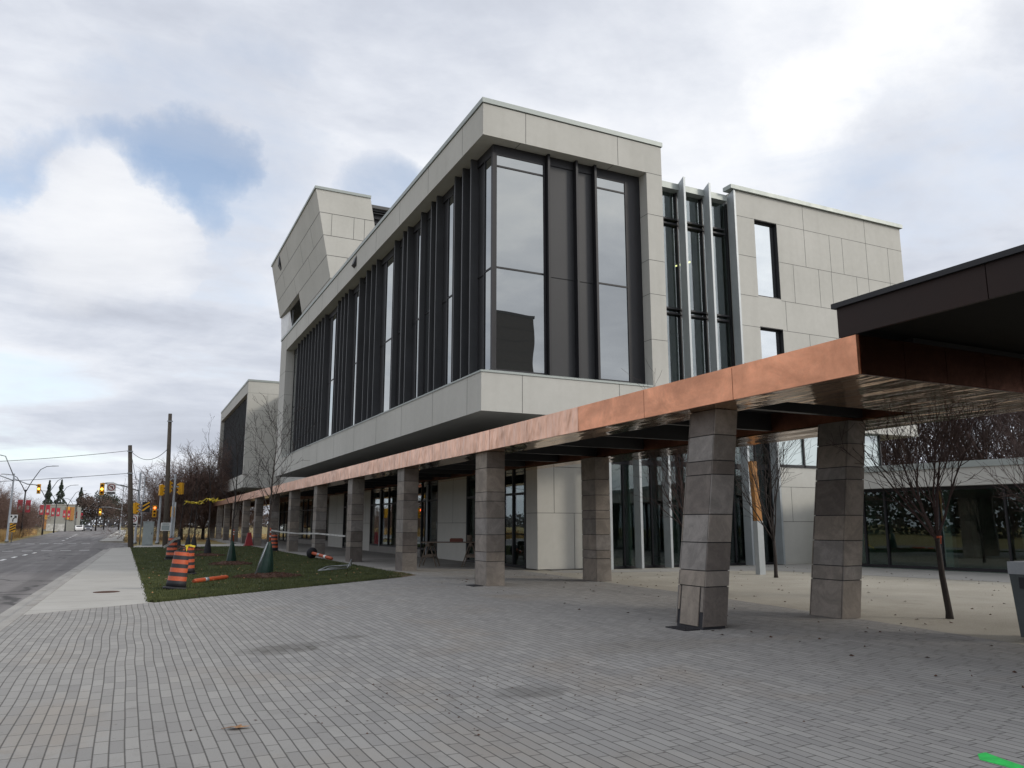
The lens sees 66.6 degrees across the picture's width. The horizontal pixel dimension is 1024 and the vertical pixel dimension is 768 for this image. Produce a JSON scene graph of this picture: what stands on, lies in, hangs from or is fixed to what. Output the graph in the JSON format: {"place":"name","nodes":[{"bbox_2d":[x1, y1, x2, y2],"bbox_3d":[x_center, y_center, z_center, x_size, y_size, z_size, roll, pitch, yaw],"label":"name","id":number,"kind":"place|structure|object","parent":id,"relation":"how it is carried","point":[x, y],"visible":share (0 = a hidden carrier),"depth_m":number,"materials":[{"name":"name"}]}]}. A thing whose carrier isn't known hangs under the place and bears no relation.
{"place":"outdoors","nodes":[
{"label":"outdoors","id":0,"kind":"place"},
{"bbox_2d":[0,528,38,541],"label":"tall dry grass","id":1,"kind":"structure","parent":0,"point":[3,535],"depth_m":96.72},
{"bbox_2d":[0,526,127,613],"bbox_3d":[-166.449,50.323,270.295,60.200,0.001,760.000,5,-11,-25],"label":"road","id":2,"kind":"structure","parent":0,"point":[23,576],"depth_m":42.11,"materials":[{"name":"asphalt"}]},
{"bbox_2d":[9,515,17,541],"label":"keep right sign","id":3,"kind":"object","parent":2,"relation":"on","point":[13,520],"visible":0.96,"depth_m":75.00,"materials":[{"name":"metal"}]},
{"bbox_2d":[0,550,105,622],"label":"gutter","id":4,"kind":"object","parent":2,"relation":"on","point":[7,613],"visible":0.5,"depth_m":20.24,"materials":[{"name":"concrete"}]},
{"bbox_2d":[42,485,71,532],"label":"lamp post","id":5,"kind":"object","parent":2,"relation":"on","point":[53,510],"visible":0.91,"depth_m":159.89,"materials":[{"name":"grey metal"}]},
{"bbox_2d":[0,530,123,630],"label":"kerb","id":6,"kind":"structure","parent":2,"relation":"on","point":[5,623],"depth_m":17.99,"materials":[{"name":"concrete"}]},
{"bbox_2d":[23,530,242,614],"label":"sidewalk","id":7,"kind":"structure","parent":0,"point":[113,569],"depth_m":20.92,"materials":[{"name":"concrete"}]},
{"bbox_2d":[127,445,133,546],"bbox_3d":[-27.807,8.201,56.860,0.969,7.477,0.388,5,-11,-25],"label":"utility pole","id":8,"kind":"object","parent":7,"relation":"on","point":[130,508],"visible":0.86,"depth_m":56.73,"materials":[{"name":"wood"}]},
{"bbox_2d":[142,522,153,545],"bbox_3d":[-28.332,11.639,60.716,0.820,1.840,0.690,5,-11,-25],"label":"utility cabinet","id":9,"kind":"object","parent":7,"relation":"on","point":[147,534],"visible":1,"depth_m":60.44,"materials":[{"name":"metal"}]},
{"bbox_2d":[162,414,172,545],"bbox_3d":[-26.137,7.274,59.203,0.717,10.111,0.388,5,-11,-25],"label":"utility pole","id":10,"kind":"object","parent":7,"relation":"on","point":[166,499],"visible":0.83,"depth_m":59.09,"materials":[{"name":"wood"}]},
{"bbox_2d":[169,474,183,536],"bbox_3d":[-26.279,9.737,60.475,1.329,5.500,0.482,6,-12,-32],"label":"traffic signal","id":11,"kind":"object","parent":7,"relation":"on","point":[180,487],"visible":0.86,"depth_m":60.60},
{"bbox_2d":[124,534,266,541],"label":"field grass","id":12,"kind":"structure","parent":0,"point":[198,539],"depth_m":95.91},
{"bbox_2d":[130,545,411,602],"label":"lawn","id":13,"kind":"structure","parent":0,"point":[243,569],"depth_m":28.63,"materials":[{"name":"plant"}]},
{"bbox_2d":[164,536,176,559],"bbox_3d":[-15.949,7.687,36.604,0.660,1.124,0.660,5,-11,-25],"label":"construction barrel","id":14,"kind":"object","parent":13,"relation":"on","point":[171,548],"visible":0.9,"depth_m":36.39,"materials":[{"name":"orange plastic"}]},
{"bbox_2d":[162,548,189,589],"bbox_3d":[-8.624,4.764,20.076,0.617,1.081,0.620,5,-11,-25],"label":"construction barrel","id":15,"kind":"object","parent":13,"relation":"on","point":[177,577],"visible":0.98,"depth_m":19.95,"materials":[{"name":"orange plastic"}]},
{"bbox_2d":[183,544,196,574],"bbox_3d":[-10.762,5.837,25.943,0.581,0.985,0.581,5,-11,-25],"label":"construction barrel","id":16,"kind":"object","parent":13,"relation":"on","point":[191,564],"visible":0.58,"depth_m":25.83,"materials":[{"name":"orange plastic"}]},
{"bbox_2d":[187,415,226,537],"bbox_3d":[-16.268,5.330,41.577,1.145,7.597,1.969,-5,-12,28],"label":"young tree","id":17,"kind":"object","parent":13,"relation":"on","point":[210,486],"visible":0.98,"depth_m":41.48,"materials":[{"name":"brown plant"}]},
{"bbox_2d":[192,575,228,582],"bbox_3d":[-8.745,5.665,22.677,0.126,0.139,1.589,-3,-11,15],"label":"delineator post","id":18,"kind":"object","parent":13,"relation":"on","point":[206,579],"visible":0.98,"depth_m":22.56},
{"bbox_2d":[177,545,300,578],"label":"mulch","id":19,"kind":"object","parent":13,"relation":"on","point":[275,574],"visible":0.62,"depth_m":24.88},
{"bbox_2d":[204,411,277,542],"bbox_3d":[-11.778,4.371,33.091,2.954,6.488,2.312,-2,-10,11],"label":"young tree","id":20,"kind":"object","parent":13,"relation":"on","point":[235,492],"visible":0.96,"depth_m":33.04,"materials":[{"name":"brown plant"}]},
{"bbox_2d":[226,541,236,560],"bbox_3d":[-11.613,6.954,32.340,0.368,0.882,0.331,10,-14,-44],"label":"watering bag","id":21,"kind":"object","parent":20,"relation":"attached to","point":[231,555],"visible":0.93,"depth_m":32.23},
{"bbox_2d":[235,392,316,543],"bbox_3d":[-7.780,3.217,25.190,2.638,5.968,2.762,5,-11,-25],"label":"young tree","id":22,"kind":"object","parent":13,"relation":"on","point":[270,497],"visible":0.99,"depth_m":25.30,"materials":[{"name":"brown plant"}]},
{"bbox_2d":[255,541,272,573],"bbox_3d":[-7.836,5.511,24.706,0.590,1.019,0.374,5,-11,-25],"label":"watering bag","id":23,"kind":"object","parent":22,"relation":"attached to","point":[265,564],"visible":0.92,"depth_m":24.62,"materials":[{"name":"plastic"}]},
{"bbox_2d":[306,547,332,559],"bbox_3d":[-9.010,7.945,36.515,0.538,0.538,2.348,6,-12,-32],"label":"delineator post","id":24,"kind":"object","parent":13,"relation":"on","point":[311,552],"visible":0.96,"depth_m":37.25,"materials":[{"name":"orange plastic"}]},
{"bbox_2d":[205,538,524,571],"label":"colonnade floor","id":25,"kind":"structure","parent":0,"point":[385,561],"depth_m":35.39,"materials":[{"name":"concrete"}]},
{"bbox_2d":[215,506,222,538],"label":"stone column","id":26,"kind":"structure","parent":25,"relation":"on","point":[219,522],"depth_m":85.89,"materials":[{"name":"grey stone"}]},
{"bbox_2d":[222,504,230,539],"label":"stone column","id":27,"kind":"structure","parent":25,"relation":"on","point":[226,520],"depth_m":79.46,"materials":[{"name":"grey stone"}]},
{"bbox_2d":[231,503,239,541],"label":"stone column","id":28,"kind":"structure","parent":25,"relation":"on","point":[236,522],"depth_m":73.03,"materials":[{"name":"grey stone"}]},
{"bbox_2d":[240,501,250,543],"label":"stone column","id":29,"kind":"structure","parent":25,"relation":"on","point":[245,518],"depth_m":66.57,"materials":[{"name":"grey stone"}]},
{"bbox_2d":[253,498,263,545],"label":"stone column","id":30,"kind":"structure","parent":25,"relation":"on","point":[258,522],"depth_m":60.10,"materials":[{"name":"grey stone"}]},
{"bbox_2d":[269,495,279,534],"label":"stone column","id":31,"kind":"structure","parent":25,"relation":"on","point":[274,523],"depth_m":53.71,"materials":[{"name":"grey stone"}]},
{"bbox_2d":[286,491,300,551],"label":"stone column","id":32,"kind":"structure","parent":25,"relation":"on","point":[293,517],"depth_m":47.22,"materials":[{"name":"grey stone"}]},
{"bbox_2d":[312,486,327,554],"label":"stone column","id":33,"kind":"structure","parent":25,"relation":"on","point":[319,513],"depth_m":40.80,"materials":[{"name":"grey stone"}]},
{"bbox_2d":[345,479,364,561],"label":"stone column","id":34,"kind":"structure","parent":25,"relation":"on","point":[354,528],"depth_m":34.34,"materials":[{"name":"grey stone"}]},
{"bbox_2d":[395,468,418,570],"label":"stone column","id":35,"kind":"structure","parent":25,"relation":"on","point":[407,520],"depth_m":27.90,"materials":[{"name":"grey stone"}]},
{"bbox_2d":[419,543,439,566],"bbox_3d":[-3.233,6.705,30.622,0.720,0.920,1.240,0,-10,2],"label":"sawhorse","id":36,"kind":"object","parent":25,"relation":"on","point":[432,554],"visible":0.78,"depth_m":30.16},
{"bbox_2d":[217,97,916,569],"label":"office building","id":37,"kind":"structure","parent":25,"relation":"on","point":[497,263],"depth_m":32.99,"materials":[{"name":"concrete"}]},
{"bbox_2d":[278,503,288,541],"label":"storefront window","id":38,"kind":"structure","parent":37,"relation":"in","point":[283,515],"depth_m":75.13,"materials":[{"name":"black glass"}]},
{"bbox_2d":[290,352,296,451],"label":"window","id":39,"kind":"structure","parent":37,"relation":"in","point":[295,357],"depth_m":59.55,"materials":[{"name":"black glass"}]},
{"bbox_2d":[298,497,329,540],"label":"storefront window","id":40,"kind":"structure","parent":37,"relation":"in","point":[308,509],"depth_m":65.22,"materials":[{"name":"black glass"}]},
{"bbox_2d":[327,312,336,436],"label":"window","id":41,"kind":"structure","parent":37,"relation":"in","point":[334,318],"depth_m":48.16,"materials":[{"name":"white glass"}]},
{"bbox_2d":[342,495,346,547],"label":"storefront window","id":42,"kind":"structure","parent":37,"relation":"in","point":[344,509],"depth_m":54.09,"materials":[{"name":"black glass"}]},
{"bbox_2d":[352,289,358,425],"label":"window","id":43,"kind":"structure","parent":37,"relation":"in","point":[357,292],"depth_m":43.28,"materials":[{"name":"grey glass"}]},
{"bbox_2d":[382,253,393,411],"bbox_3d":[-5.970,-2.396,37.795,0.090,7.870,1.200,5,-11,-25],"label":"window","id":44,"kind":"structure","parent":37,"relation":"in","point":[390,262],"depth_m":37.84,"materials":[{"name":"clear glass"}]},
{"bbox_2d":[396,244,402,405],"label":"window","id":45,"kind":"structure","parent":37,"relation":"in","point":[401,248],"depth_m":36.27,"materials":[{"name":"black glass"}]},
{"bbox_2d":[369,483,437,550],"bbox_3d":[-6.116,6.831,43.039,0.150,4.300,11.850,5,-11,-25],"label":"storefront window","id":46,"kind":"structure","parent":37,"relation":"in","point":[422,500],"depth_m":44.02,"materials":[{"name":"glass"}]},
{"bbox_2d":[414,226,420,397],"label":"window","id":47,"kind":"structure","parent":37,"relation":"in","point":[419,229],"depth_m":33.98,"materials":[{"name":"grey glass"}]},
{"bbox_2d":[423,216,430,394],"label":"window","id":48,"kind":"structure","parent":37,"relation":"in","point":[428,225],"depth_m":32.92,"materials":[{"name":"black glass"}]},
{"bbox_2d":[445,192,453,384],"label":"window","id":49,"kind":"structure","parent":37,"relation":"in","point":[450,248],"depth_m":30.57,"materials":[{"name":"grey glass"}]},
{"bbox_2d":[483,155,490,369],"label":"window","id":50,"kind":"structure","parent":37,"relation":"in","point":[487,163],"depth_m":27.38,"materials":[{"name":"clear glass"}]},
{"bbox_2d":[466,471,525,567],"bbox_3d":[-0.698,5.028,32.002,0.150,4.650,5.800,5,-11,-25],"label":"storefront window","id":51,"kind":"structure","parent":37,"relation":"in","point":[514,493],"depth_m":30.44,"materials":[{"name":"glass"}]},
{"bbox_2d":[495,153,546,374],"bbox_3d":[0.293,-4.252,27.455,2.000,7.870,0.090,5,-11,-25],"label":"window","id":52,"kind":"structure","parent":37,"relation":"in","point":[520,211],"depth_m":27.43,"materials":[{"name":"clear glass"}]},
{"bbox_2d":[597,176,630,382],"bbox_3d":[3.740,-3.956,29.099,1.400,7.870,0.090,5,-11,-25],"label":"window","id":53,"kind":"structure","parent":37,"relation":"in","point":[615,351],"depth_m":29.09,"materials":[{"name":"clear glass"}]},
{"bbox_2d":[212,335,1023,507],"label":"copper canopy","id":54,"kind":"object","parent":37,"relation":"attached to","point":[803,393],"visible":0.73,"depth_m":14.44,"materials":[{"name":"orange metal"}]},
{"bbox_2d":[831,244,1023,358],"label":"entrance roof","id":55,"kind":"structure","parent":54,"relation":"on","point":[976,305],"depth_m":10.25,"materials":[{"name":"brown metal"}]},
{"bbox_2d":[611,443,773,568],"bbox_3d":[7.266,4.363,31.103,8.750,5.700,0.350,5,-11,-25],"label":"courtyard window","id":56,"kind":"structure","parent":37,"relation":"in","point":[645,463],"depth_m":30.33,"materials":[{"name":"grey metal"}]},
{"bbox_2d":[754,219,780,299],"bbox_3d":[11.165,-5.463,34.431,1.310,3.520,0.300,5,-11,-25],"label":"window","id":57,"kind":"structure","parent":37,"relation":"in","point":[768,277],"depth_m":34.55,"materials":[{"name":"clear glass"}]},
{"bbox_2d":[760,326,783,358],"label":"window","id":58,"kind":"structure","parent":37,"relation":"in","point":[772,341],"depth_m":33.89,"materials":[{"name":"grey glass"}]},
{"bbox_2d":[779,434,882,467],"bbox_3d":[14.105,2.946,34.668,6.480,1.650,0.150,5,-11,-25],"label":"clerestory window","id":59,"kind":"structure","parent":37,"relation":"in","point":[799,457],"depth_m":34.06,"materials":[{"name":"clear glass"}]},
{"bbox_2d":[0,525,731,568],"bbox_3d":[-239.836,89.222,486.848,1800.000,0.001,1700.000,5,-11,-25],"label":"ground","id":60,"kind":"structure","parent":0,"point":[264,531],"depth_m":136.61,"materials":[{"name":"concrete"}]},
{"bbox_2d":[0,474,26,529],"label":"bare tree","id":61,"kind":"object","parent":60,"relation":"on","point":[5,496],"visible":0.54,"depth_m":96.42,"materials":[{"name":"brown plant"}]},
{"bbox_2d":[0,455,40,541],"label":"traffic signal","id":62,"kind":"object","parent":60,"relation":"on","point":[38,492],"visible":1,"depth_m":77.47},
{"bbox_2d":[0,479,48,535],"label":"bare tree","id":63,"kind":"object","parent":60,"relation":"on","point":[26,518],"visible":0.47,"depth_m":106.47,"materials":[{"name":"brown plant"}]},
{"bbox_2d":[0,498,53,533],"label":"bare tree","id":64,"kind":"object","parent":60,"relation":"on","point":[41,519],"visible":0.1,"depth_m":116.81,"materials":[{"name":"brown plant"}]},
{"bbox_2d":[3,466,56,537],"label":"lamp post","id":65,"kind":"object","parent":60,"relation":"on","point":[27,509],"visible":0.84,"depth_m":106.86,"materials":[{"name":"grey metal"}]},
{"bbox_2d":[27,478,62,534],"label":"lamp post","id":66,"kind":"object","parent":60,"relation":"on","point":[47,507],"visible":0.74,"depth_m":134.32,"materials":[{"name":"grey metal"}]},
{"bbox_2d":[53,479,66,503],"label":"evergreen tree","id":67,"kind":"object","parent":60,"relation":"on","point":[60,491],"visible":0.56,"depth_m":251.29,"materials":[{"name":"green plant"}]},
{"bbox_2d":[41,504,80,530],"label":"block wall building","id":68,"kind":"structure","parent":60,"relation":"on","point":[72,521],"depth_m":199.35,"materials":[{"name":"concrete"}]},
{"bbox_2d":[77,493,117,530],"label":"round tree","id":69,"kind":"object","parent":60,"relation":"on","point":[91,504],"visible":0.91,"depth_m":205.32,"materials":[{"name":"brown plant"}]},
{"bbox_2d":[94,490,121,529],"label":"round tree","id":70,"kind":"object","parent":60,"relation":"on","point":[107,495],"visible":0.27,"depth_m":249.17,"materials":[{"name":"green plant"}]},
{"bbox_2d":[99,472,141,543],"bbox_3d":[-31.762,10.011,63.135,0.542,5.900,3.834,-5,-11,27],"label":"traffic signal","id":71,"kind":"object","parent":60,"relation":"on","point":[136,507],"visible":0.98,"depth_m":64.33,"materials":[{"name":"metal"}]},
{"bbox_2d":[4,511,268,527],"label":"distant wood","id":72,"kind":"object","parent":60,"relation":"on","point":[111,524],"visible":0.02,"depth_m":395.44,"materials":[{"name":"brown plant"}]},
{"bbox_2d":[139,477,149,544],"bbox_3d":[-29.518,10.213,62.847,0.581,5.400,0.162,5,-11,-25],"label":"black yellow marker","id":73,"kind":"object","parent":60,"relation":"on","point":[145,506],"visible":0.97,"depth_m":62.83,"materials":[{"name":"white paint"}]},
{"bbox_2d":[106,479,198,536],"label":"bare tree","id":74,"kind":"object","parent":60,"relation":"on","point":[139,510],"visible":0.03,"depth_m":101.21,"materials":[{"name":"brown plant"}]},
{"bbox_2d":[152,484,164,543],"bbox_3d":[-29.402,10.785,64.760,0.862,4.950,0.565,5,-11,-25],"label":"traffic signal","id":75,"kind":"object","parent":60,"relation":"on","point":[160,493],"visible":0.94,"depth_m":64.80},
{"bbox_2d":[116,444,229,539],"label":"bare tree","id":76,"kind":"object","parent":60,"relation":"on","point":[178,501],"visible":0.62,"depth_m":87.19,"materials":[{"name":"brown plant"}]},
{"bbox_2d":[94,440,254,539],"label":"bare tree","id":77,"kind":"object","parent":60,"relation":"on","point":[203,506],"visible":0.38,"depth_m":89.58,"materials":[{"name":"brown plant"}]},
{"bbox_2d":[158,445,269,537],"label":"bare tree","id":78,"kind":"object","parent":60,"relation":"on","point":[252,512],"visible":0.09,"depth_m":92.84,"materials":[{"name":"brown plant"}]},
{"bbox_2d":[882,422,934,465],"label":"woodland tree","id":79,"kind":"object","parent":60,"relation":"on","point":[907,448],"visible":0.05,"depth_m":50.46,"materials":[{"name":"brown plant"}]},
{"bbox_2d":[883,421,961,462],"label":"woodland tree","id":80,"kind":"object","parent":60,"relation":"on","point":[928,459],"visible":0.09,"depth_m":54.17,"materials":[{"name":"brown plant"}]},
{"bbox_2d":[881,423,977,464],"bbox_3d":[24.979,2.277,49.361,9.903,16.688,6.901,1,-10,-4],"label":"woodland tree","id":81,"kind":"object","parent":60,"relation":"on","point":[914,451],"visible":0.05,"depth_m":49.08,"materials":[{"name":"brown plant"}]},
{"bbox_2d":[919,419,997,461],"bbox_3d":[29.032,4.660,52.745,5.281,13.169,6.618,3,-11,-19],"label":"woodland tree","id":82,"kind":"object","parent":60,"relation":"on","point":[941,435],"visible":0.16,"depth_m":52.38,"materials":[{"name":"brown plant"}]},
{"bbox_2d":[925,415,1017,459],"bbox_3d":[31.579,4.014,54.744,8.030,15.157,7.617,6,-12,-30],"label":"woodland tree","id":83,"kind":"object","parent":60,"relation":"on","point":[978,438],"visible":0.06,"depth_m":54.66,"materials":[{"name":"brown plant"}]},
{"bbox_2d":[920,415,1023,462],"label":"woodland tree","id":84,"kind":"object","parent":60,"relation":"on","point":[964,459],"visible":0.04,"depth_m":53.87,"materials":[{"name":"brown plant"}]},
{"bbox_2d":[924,414,1022,460],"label":"woodland tree","id":85,"kind":"object","parent":60,"relation":"on","point":[982,434],"visible":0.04,"depth_m":55.70,"materials":[{"name":"brown plant"}]},
{"bbox_2d":[927,414,1023,460],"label":"woodland tree","id":86,"kind":"object","parent":60,"relation":"on","point":[979,439],"visible":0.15,"depth_m":52.82,"materials":[{"name":"brown plant"}]},
{"bbox_2d":[963,411,1023,458],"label":"woodland tree","id":87,"kind":"object","parent":60,"relation":"on","point":[1009,416],"visible":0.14,"depth_m":50.44,"materials":[{"name":"brown plant"}]},
{"bbox_2d":[972,411,1023,457],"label":"woodland tree","id":88,"kind":"object","parent":60,"relation":"on","point":[1003,439],"visible":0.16,"depth_m":50.50,"materials":[{"name":"brown plant"}]},
{"bbox_2d":[995,411,1023,456],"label":"woodland tree","id":89,"kind":"object","parent":60,"relation":"on","point":[1017,432],"visible":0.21,"depth_m":46.31,"materials":[{"name":"brown plant"}]},
{"bbox_2d":[0,569,1023,767],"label":"paved plaza","id":90,"kind":"structure","parent":0,"point":[147,685],"depth_m":8.15,"materials":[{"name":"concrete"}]},
{"bbox_2d":[475,451,504,585],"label":"stone column","id":91,"kind":"structure","parent":90,"relation":"on","point":[490,521],"depth_m":21.46,"materials":[{"name":"stone"},{"name":"slate tile"}]},
{"bbox_2d":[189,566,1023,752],"bbox_3d":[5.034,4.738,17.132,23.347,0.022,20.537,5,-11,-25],"label":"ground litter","id":92,"kind":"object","parent":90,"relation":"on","point":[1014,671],"visible":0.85,"depth_m":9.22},
{"bbox_2d":[665,625,699,630],"bbox_3d":[2.728,3.901,12.475,0.300,0.029,0.500,5,-11,-25],"label":"drain plate","id":93,"kind":"object","parent":90,"relation":"on","point":[682,628],"visible":1,"depth_m":12.38,"materials":[{"name":"grey metal"}]},
{"bbox_2d":[676,409,736,629],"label":"stone column","id":94,"kind":"structure","parent":90,"relation":"on","point":[703,592],"depth_m":13.10,"materials":[{"name":"grey stone"}]},
{"bbox_2d":[809,420,864,618],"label":"stone column","id":95,"kind":"structure","parent":90,"relation":"on","point":[836,580],"depth_m":14.60,"materials":[{"name":"grey stone"}]},
{"bbox_2d":[978,752,1023,767],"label":"survey mark","id":96,"kind":"object","parent":90,"relation":"on","point":[987,757],"visible":1,"depth_m":5.51,"materials":[{"name":"paint"}]},
{"bbox_2d":[0,0,1023,524],"label":"sky","id":97,"kind":"structure","parent":0,"point":[158,158],"materials":[{"name":"white"}]},
{"bbox_2d":[519,563,1023,644],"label":"gravel court","id":98,"kind":"object","parent":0,"point":[921,604],"visible":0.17,"depth_m":18.08,"materials":[{"name":"gravel"}]},
{"bbox_2d":[581,457,611,581],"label":"stone column","id":99,"kind":"structure","parent":98,"relation":"on","point":[596,532],"depth_m":23.24,"materials":[{"name":"grey stone"}]},
{"bbox_2d":[621,360,686,526],"bbox_3d":[4.917,2.541,22.754,3.573,6.446,4.514,-2,-10,13],"label":"court tree","id":100,"kind":"object","parent":98,"relation":"on","point":[681,486],"visible":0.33,"depth_m":22.59,"materials":[{"name":"brown plant"}]},
{"bbox_2d":[748,461,765,574],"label":"column","id":101,"kind":"structure","parent":98,"relation":"on","point":[759,548],"depth_m":26.15,"materials":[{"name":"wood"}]},
{"bbox_2d":[733,438,814,577],"bbox_3d":[8.244,2.677,24.929,4.217,6.947,5.687,-8,-13,38],"label":"court tree","id":102,"kind":"object","parent":98,"relation":"on","point":[772,526],"visible":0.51,"depth_m":24.69,"materials":[{"name":"brown plant"}]},
{"bbox_2d":[827,399,1023,618],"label":"court tree","id":103,"kind":"object","parent":98,"relation":"on","point":[943,582],"visible":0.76,"depth_m":14.07,"materials":[{"name":"brown plant"}]},
{"bbox_2d":[966,412,1023,510],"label":"court tree","id":104,"kind":"object","parent":98,"relation":"on","point":[1014,446],"visible":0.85,"depth_m":17.92,"materials":[{"name":"brown plant"}]},
{"bbox_2d":[1007,561,1023,636],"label":"litter bin","id":105,"kind":"object","parent":98,"relation":"on","point":[1015,571],"visible":1,"depth_m":11.47,"materials":[{"name":"grey"}]},
{"bbox_2d":[552,564,1010,581],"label":"court walkway","id":106,"kind":"structure","parent":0,"point":[975,576],"depth_m":27.51,"materials":[{"name":"concrete"}]},
{"bbox_2d":[860,457,1023,573],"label":"pavilion","id":107,"kind":"structure","parent":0,"point":[982,531],"depth_m":32.48,"materials":[{"name":"glass"}]},
{"bbox_2d":[860,484,1023,572],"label":"window","id":108,"kind":"structure","parent":107,"relation":"in","point":[889,565],"depth_m":28.24,"materials":[{"name":"grey metal"}]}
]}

